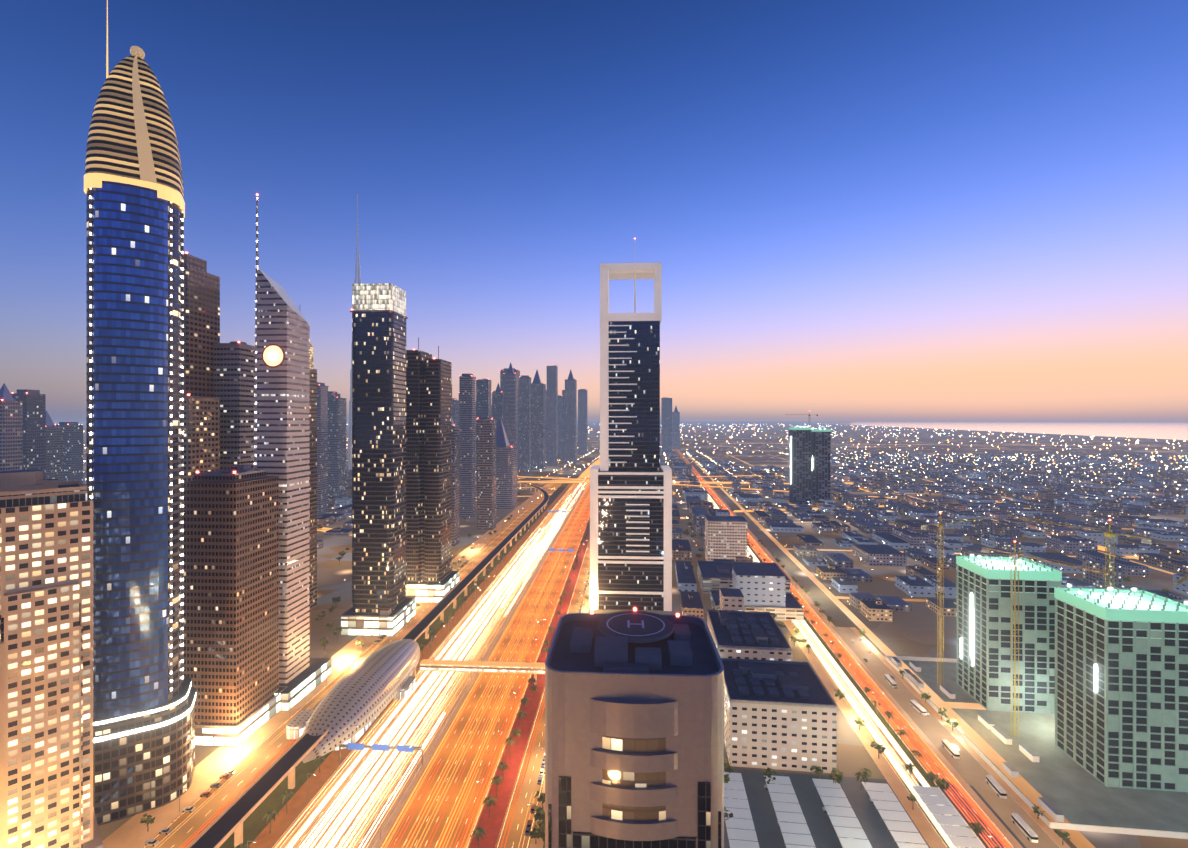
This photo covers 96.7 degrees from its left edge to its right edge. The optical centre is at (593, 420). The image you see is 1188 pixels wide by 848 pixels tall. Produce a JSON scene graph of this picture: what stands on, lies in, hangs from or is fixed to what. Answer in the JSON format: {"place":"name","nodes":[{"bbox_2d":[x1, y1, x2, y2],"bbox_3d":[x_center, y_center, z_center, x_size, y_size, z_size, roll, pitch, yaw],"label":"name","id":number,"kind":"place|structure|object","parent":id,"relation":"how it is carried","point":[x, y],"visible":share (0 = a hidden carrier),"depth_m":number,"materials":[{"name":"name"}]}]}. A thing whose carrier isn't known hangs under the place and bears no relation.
{"place":"outdoors","nodes":[
{"label":"outdoors","id":0,"kind":"place"},
{"bbox_2d":[102,478,589,847],"bbox_3d":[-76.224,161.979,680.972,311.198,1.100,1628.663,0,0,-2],"label":"highway","id":1,"kind":"structure","parent":0,"point":[209,770],"depth_m":260.56,"materials":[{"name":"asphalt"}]},
{"bbox_2d":[144,484,588,847],"bbox_3d":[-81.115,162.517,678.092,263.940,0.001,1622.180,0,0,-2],"label":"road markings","id":2,"kind":"object","parent":1,"relation":"on","point":[442,722],"visible":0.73,"depth_m":264.79,"materials":[{"name":"white paint"}]},
{"bbox_2d":[154,480,589,847],"bbox_3d":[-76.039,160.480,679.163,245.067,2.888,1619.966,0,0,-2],"label":"light trails","id":3,"kind":"object","parent":1,"relation":"on","point":[405,736],"visible":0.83,"depth_m":268.46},
{"bbox_2d":[339,511,576,765],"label":"gantry signs","id":4,"kind":"object","parent":1,"relation":"on","point":[377,747],"visible":0.88,"depth_m":249.37,"materials":[{"name":"blue metal"}]},
{"bbox_2d":[412,659,544,684],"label":"foot bridge","id":5,"kind":"structure","parent":1,"relation":"on","point":[535,668],"depth_m":326.16,"materials":[{"name":"beige"}]},
{"bbox_2d":[546,390,546,461],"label":"skyline","id":6,"kind":"structure","parent":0,"point":[546,425],"depth_m":2074.86,"materials":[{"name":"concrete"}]},
{"bbox_2d":[0,0,1187,421],"label":"sky","id":7,"kind":"structure","parent":0,"point":[850,210],"materials":[{"name":"blue"}]},
{"bbox_2d":[53,421,1187,847],"bbox_3d":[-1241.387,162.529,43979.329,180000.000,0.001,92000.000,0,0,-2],"label":"ground","id":8,"kind":"structure","parent":0,"point":[913,633],"depth_m":745.81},
{"bbox_2d":[0,383,23,470],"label":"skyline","id":9,"kind":"structure","parent":8,"relation":"on","point":[10,433],"depth_m":499.22,"materials":[{"name":"concrete"}]},
{"bbox_2d":[11,389,45,478],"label":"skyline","id":10,"kind":"structure","parent":8,"relation":"on","point":[34,431],"depth_m":614.78,"materials":[{"name":"concrete"}]},
{"bbox_2d":[0,470,102,847],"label":"beige office tower","id":11,"kind":"structure","parent":8,"relation":"on","point":[46,662],"depth_m":184.52,"materials":[{"name":"stone"}]},
{"bbox_2d":[46,410,62,481],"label":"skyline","id":12,"kind":"structure","parent":8,"relation":"on","point":[54,451],"depth_m":773.74,"materials":[{"name":"concrete"}]},
{"bbox_2d":[55,422,82,482],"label":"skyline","id":13,"kind":"structure","parent":8,"relation":"on","point":[72,451],"depth_m":866.72,"materials":[{"name":"concrete"}]},
{"bbox_2d":[84,0,195,825],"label":"skyscraper","id":14,"kind":"structure","parent":8,"relation":"on","point":[144,693],"depth_m":219.47,"materials":[{"name":"blue glass"}]},
{"bbox_2d":[184,252,219,396],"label":"brown tower","id":15,"kind":"structure","parent":8,"relation":"on","point":[201,311],"depth_m":335.79,"materials":[{"name":"concrete"}]},
{"bbox_2d":[184,394,219,481],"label":"skyscraper","id":16,"kind":"structure","parent":8,"relation":"on","point":[201,433],"depth_m":324.05,"materials":[{"name":"concrete"}]},
{"bbox_2d":[214,341,254,469],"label":"skyscraper","id":17,"kind":"structure","parent":8,"relation":"on","point":[234,376],"depth_m":346.81,"materials":[{"name":"concrete"}]},
{"bbox_2d":[184,465,287,746],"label":"brown tower","id":18,"kind":"structure","parent":8,"relation":"on","point":[231,593],"depth_m":267.48,"materials":[{"name":"concrete"}]},
{"bbox_2d":[254,194,331,710],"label":"skyscraper","id":19,"kind":"structure","parent":8,"relation":"on","point":[282,399],"depth_m":307.79,"materials":[{"name":"grey"}]},
{"bbox_2d":[310,342,316,608],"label":"skyscraper","id":20,"kind":"structure","parent":8,"relation":"on","point":[313,488],"depth_m":458.52,"materials":[{"name":"concrete"}]},
{"bbox_2d":[317,382,328,514],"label":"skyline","id":21,"kind":"structure","parent":8,"relation":"on","point":[322,448],"depth_m":877.90,"materials":[{"name":"concrete"}]},
{"bbox_2d":[328,391,339,397],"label":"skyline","id":22,"kind":"structure","parent":8,"relation":"on","point":[332,394],"depth_m":1268.82,"materials":[{"name":"concrete"}]},
{"bbox_2d":[328,397,345,496],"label":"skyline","id":23,"kind":"structure","parent":8,"relation":"on","point":[337,447],"depth_m":1065.29,"materials":[{"name":"concrete"}]},
{"bbox_2d":[286,639,419,762],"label":"metro station","id":24,"kind":"object","parent":8,"relation":"on","point":[361,694],"visible":0.98,"depth_m":280.36,"materials":[{"name":"silver metal"}]},
{"bbox_2d":[348,194,361,469],"bbox_3d":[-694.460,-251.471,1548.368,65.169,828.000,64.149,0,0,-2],"label":"skyscraper","id":25,"kind":"structure","parent":8,"relation":"on","point":[357,280],"depth_m":1530.42,"materials":[{"name":"silver metal"}]},
{"bbox_2d":[186,481,548,847],"bbox_3d":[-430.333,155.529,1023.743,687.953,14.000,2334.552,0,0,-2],"label":"metro viaduct","id":26,"kind":"object","parent":8,"relation":"on","point":[223,826],"visible":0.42,"depth_m":232.56,"materials":[{"name":"grey concrete"}]},
{"bbox_2d":[341,283,415,636],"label":"skyscraper","id":27,"kind":"structure","parent":8,"relation":"on","point":[382,604],"depth_m":405.53,"materials":[{"name":"glass"}]},
{"bbox_2d":[179,491,589,847],"bbox_3d":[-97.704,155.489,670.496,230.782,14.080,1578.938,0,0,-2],"label":"street lamps","id":28,"kind":"object","parent":8,"relation":"on","point":[459,671],"visible":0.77,"depth_m":328.17,"materials":[{"name":"silver metal"}]},
{"bbox_2d":[406,337,458,602],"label":"twin tower","id":29,"kind":"structure","parent":8,"relation":"on","point":[431,577],"depth_m":476.21,"materials":[{"name":"grey metal"}]},
{"bbox_2d":[451,384,451,415],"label":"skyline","id":30,"kind":"structure","parent":8,"relation":"on","point":[451,399],"depth_m":1291.33,"materials":[{"name":"concrete"}]},
{"bbox_2d":[451,416,459,545],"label":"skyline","id":31,"kind":"structure","parent":8,"relation":"on","point":[455,485],"depth_m":684.56,"materials":[{"name":"concrete"}]},
{"bbox_2d":[452,398,458,424],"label":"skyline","id":32,"kind":"structure","parent":8,"relation":"on","point":[455,410],"depth_m":1470.98,"materials":[{"name":"concrete"}]},
{"bbox_2d":[459,374,475,517],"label":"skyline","id":33,"kind":"structure","parent":8,"relation":"on","point":[467,403],"depth_m":880.06,"materials":[{"name":"concrete"}]},
{"bbox_2d":[476,379,490,489],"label":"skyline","id":34,"kind":"structure","parent":8,"relation":"on","point":[483,397],"depth_m":1225.91,"materials":[{"name":"concrete"}]},
{"bbox_2d":[477,417,495,529],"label":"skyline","id":35,"kind":"structure","parent":8,"relation":"on","point":[486,473],"depth_m":781.20,"materials":[{"name":"concrete"}]},
{"bbox_2d":[492,383,504,428],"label":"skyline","id":36,"kind":"structure","parent":8,"relation":"on","point":[498,403],"depth_m":1377.15,"materials":[{"name":"concrete"}]},
{"bbox_2d":[496,417,516,509],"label":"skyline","id":37,"kind":"structure","parent":8,"relation":"on","point":[506,475],"depth_m":964.22,"materials":[{"name":"concrete"}]},
{"bbox_2d":[500,368,519,470],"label":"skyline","id":38,"kind":"structure","parent":8,"relation":"on","point":[505,370],"depth_m":1673.02,"materials":[{"name":"concrete"}]},
{"bbox_2d":[503,363,517,479],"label":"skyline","id":39,"kind":"structure","parent":8,"relation":"on","point":[511,399],"depth_m":1424.35,"materials":[{"name":"concrete"}]},
{"bbox_2d":[519,375,530,472],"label":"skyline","id":40,"kind":"structure","parent":8,"relation":"on","point":[524,423],"depth_m":1625.85,"materials":[{"name":"concrete"}]},
{"bbox_2d":[531,370,545,469],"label":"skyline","id":41,"kind":"structure","parent":8,"relation":"on","point":[538,424],"depth_m":1716.76,"materials":[{"name":"concrete"}]},
{"bbox_2d":[546,365,557,465],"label":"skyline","id":42,"kind":"structure","parent":8,"relation":"on","point":[552,415],"depth_m":1875.24,"materials":[{"name":"concrete"}]},
{"bbox_2d":[558,395,561,457],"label":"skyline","id":43,"kind":"structure","parent":8,"relation":"on","point":[559,426],"depth_m":2272.83,"materials":[{"name":"concrete"}]},
{"bbox_2d":[562,390,564,460],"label":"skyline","id":44,"kind":"structure","parent":8,"relation":"on","point":[563,425],"depth_m":2124.85,"materials":[{"name":"concrete"}]},
{"bbox_2d":[565,370,576,463],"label":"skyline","id":45,"kind":"structure","parent":8,"relation":"on","point":[570,419],"depth_m":1974.34,"materials":[{"name":"concrete"}]},
{"bbox_2d":[578,389,587,454],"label":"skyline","id":46,"kind":"structure","parent":8,"relation":"on","point":[582,421],"depth_m":2474.90,"materials":[{"name":"concrete"}]},
{"bbox_2d":[144,560,1037,845],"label":"vehicles","id":47,"kind":"object","parent":8,"relation":"on","point":[1030,834],"visible":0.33,"depth_m":232.81,"materials":[{"name":"white"}]},
{"bbox_2d":[58,424,1187,626],"bbox_3d":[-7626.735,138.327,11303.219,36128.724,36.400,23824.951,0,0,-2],"label":"town lamps","id":48,"kind":"object","parent":8,"relation":"on","point":[903,458],"visible":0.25,"depth_m":2278.45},
{"bbox_2d":[590,238,671,610],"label":"skyscraper","id":49,"kind":"structure","parent":8,"relation":"on","point":[630,524],"depth_m":453.68,"materials":[{"name":"white glass"}]},
{"bbox_2d":[545,607,723,847],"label":"building","id":50,"kind":"structure","parent":8,"relation":"on","point":[634,728],"depth_m":133.44,"materials":[{"name":"beige concrete"},{"name":"glass"},{"name":"dark glass"}]},
{"bbox_2d":[83,448,1187,621],"bbox_3d":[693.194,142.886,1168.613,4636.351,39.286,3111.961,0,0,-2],"label":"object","id":51,"kind":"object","parent":8,"relation":"on","point":[765,587],"visible":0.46,"depth_m":852.95,"materials":[{"name":"grey"}]},
{"bbox_2d":[140,474,1181,847],"bbox_3d":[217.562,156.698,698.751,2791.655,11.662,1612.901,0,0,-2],"label":"trees","id":52,"kind":"object","parent":8,"relation":"on","point":[540,812],"visible":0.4,"depth_m":274.67,"materials":[{"name":"green plant"}]},
{"bbox_2d":[661,397,671,453],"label":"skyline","id":53,"kind":"structure","parent":8,"relation":"on","point":[666,424],"depth_m":2583.24,"materials":[{"name":"concrete"}]},
{"bbox_2d":[672,407,679,448],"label":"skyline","id":54,"kind":"structure","parent":8,"relation":"on","point":[675,429],"depth_m":2991.39,"materials":[{"name":"concrete"}]},
{"bbox_2d":[705,516,746,561],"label":"white block","id":55,"kind":"structure","parent":8,"relation":"on","point":[725,537],"depth_m":597.10,"materials":[{"name":"concrete"}]},
{"bbox_2d":[697,560,790,593],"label":"building","id":56,"kind":"structure","parent":8,"relation":"on","point":[714,575],"depth_m":515.73,"materials":[{"name":"concrete"}]},
{"bbox_2d":[317,454,1174,847],"bbox_3d":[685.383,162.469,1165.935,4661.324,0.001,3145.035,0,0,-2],"label":"street lights","id":57,"kind":"object","parent":8,"relation":"on","point":[1019,782],"visible":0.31,"depth_m":311.87,"materials":[{"name":"orange"}]},
{"bbox_2d":[710,590,803,620],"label":"building","id":58,"kind":"structure","parent":8,"relation":"on","point":[793,609],"depth_m":430.90,"materials":[{"name":"concrete"}]},
{"bbox_2d":[707,588,835,772],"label":"buildings","id":59,"kind":"structure","parent":8,"relation":"on","point":[779,709],"depth_m":252.54,"materials":[{"name":"concrete"}]},
{"bbox_2d":[789,426,810,503],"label":"construction tower","id":60,"kind":"structure","parent":8,"relation":"on","point":[799,465],"depth_m":1024.58,"materials":[{"name":"grey"}]},
{"bbox_2d":[811,428,830,499],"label":"construction tower","id":61,"kind":"structure","parent":8,"relation":"on","point":[820,463],"depth_m":1035.49,"materials":[{"name":"grey"}]},
{"bbox_2d":[708,486,1006,837],"bbox_3d":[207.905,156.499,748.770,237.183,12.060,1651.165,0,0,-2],"label":"road lamps","id":62,"kind":"object","parent":8,"relation":"on","point":[881,692],"visible":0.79,"depth_m":292.68,"materials":[{"name":"grey metal"}]},
{"bbox_2d":[885,656,1187,838],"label":"site yard","id":63,"kind":"structure","parent":8,"relation":"on","point":[1078,797],"depth_m":240.41,"materials":[{"name":"grey concrete"}]},
{"bbox_2d":[921,512,985,687],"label":"tower crane","id":64,"kind":"object","parent":63,"relation":"on","point":[940,524],"visible":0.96,"depth_m":320.75,"materials":[{"name":"yellow"}]},
{"bbox_2d":[981,541,1109,737],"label":"tower crane","id":65,"kind":"object","parent":63,"relation":"on","point":[1014,555],"visible":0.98,"depth_m":270.04,"materials":[{"name":"yellow"}]},
{"bbox_2d":[1009,515,1152,588],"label":"tower crane","id":66,"kind":"object","parent":63,"relation":"on","point":[1109,533],"visible":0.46,"depth_m":267.18,"materials":[{"name":"yellow"}]},
{"bbox_2d":[1175,574,1187,583],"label":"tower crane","id":67,"kind":"object","parent":63,"relation":"on","point":[1183,579],"visible":1,"depth_m":212.86,"materials":[{"name":"yellow metal"}]},
{"bbox_2d":[317,422,1140,559],"bbox_3d":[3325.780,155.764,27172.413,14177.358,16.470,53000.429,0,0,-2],"label":"interchange roads","id":68,"kind":"structure","parent":0,"point":[585,473],"depth_m":1309.19,"materials":[{"name":"grey asphalt"}]},
{"bbox_2d":[660,430,1070,847],"bbox_3d":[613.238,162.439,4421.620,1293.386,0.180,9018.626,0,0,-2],"label":"road","id":69,"kind":"structure","parent":0,"point":[971,767],"depth_m":275.62,"materials":[{"name":"grey asphalt"}]},
{"bbox_2d":[693,471,1012,847],"bbox_3d":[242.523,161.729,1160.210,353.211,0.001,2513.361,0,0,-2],"label":"road trails","id":70,"kind":"object","parent":69,"relation":"on","point":[921,779],"visible":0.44,"depth_m":283.65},
{"bbox_2d":[706,489,1013,847],"bbox_3d":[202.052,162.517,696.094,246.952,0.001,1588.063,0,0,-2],"label":"road markings","id":71,"kind":"object","parent":69,"relation":"on","point":[893,729],"visible":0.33,"depth_m":269.77,"materials":[{"name":"white paint"}]},
{"bbox_2d":[724,768,1025,847],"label":"carport roof","id":72,"kind":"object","parent":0,"point":[852,810],"visible":0.83,"depth_m":215.57,"materials":[{"name":"metal"}]},
{"bbox_2d":[775,421,1187,439],"bbox_3d":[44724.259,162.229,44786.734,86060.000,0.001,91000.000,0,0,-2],"label":"sea","id":73,"kind":"structure","parent":0,"point":[1156,430],"depth_m":14126.68,"materials":[{"name":"pink liquid"}]},
{"bbox_2d":[956,555,1061,713],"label":"construction tower","id":74,"kind":"structure","parent":0,"point":[985,633],"depth_m":295.34,"materials":[{"name":"green"}]},
{"bbox_2d":[1054,585,1187,791],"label":"construction tower","id":75,"kind":"structure","parent":0,"point":[1121,688],"depth_m":234.03,"materials":[{"name":"green"}]}
]}

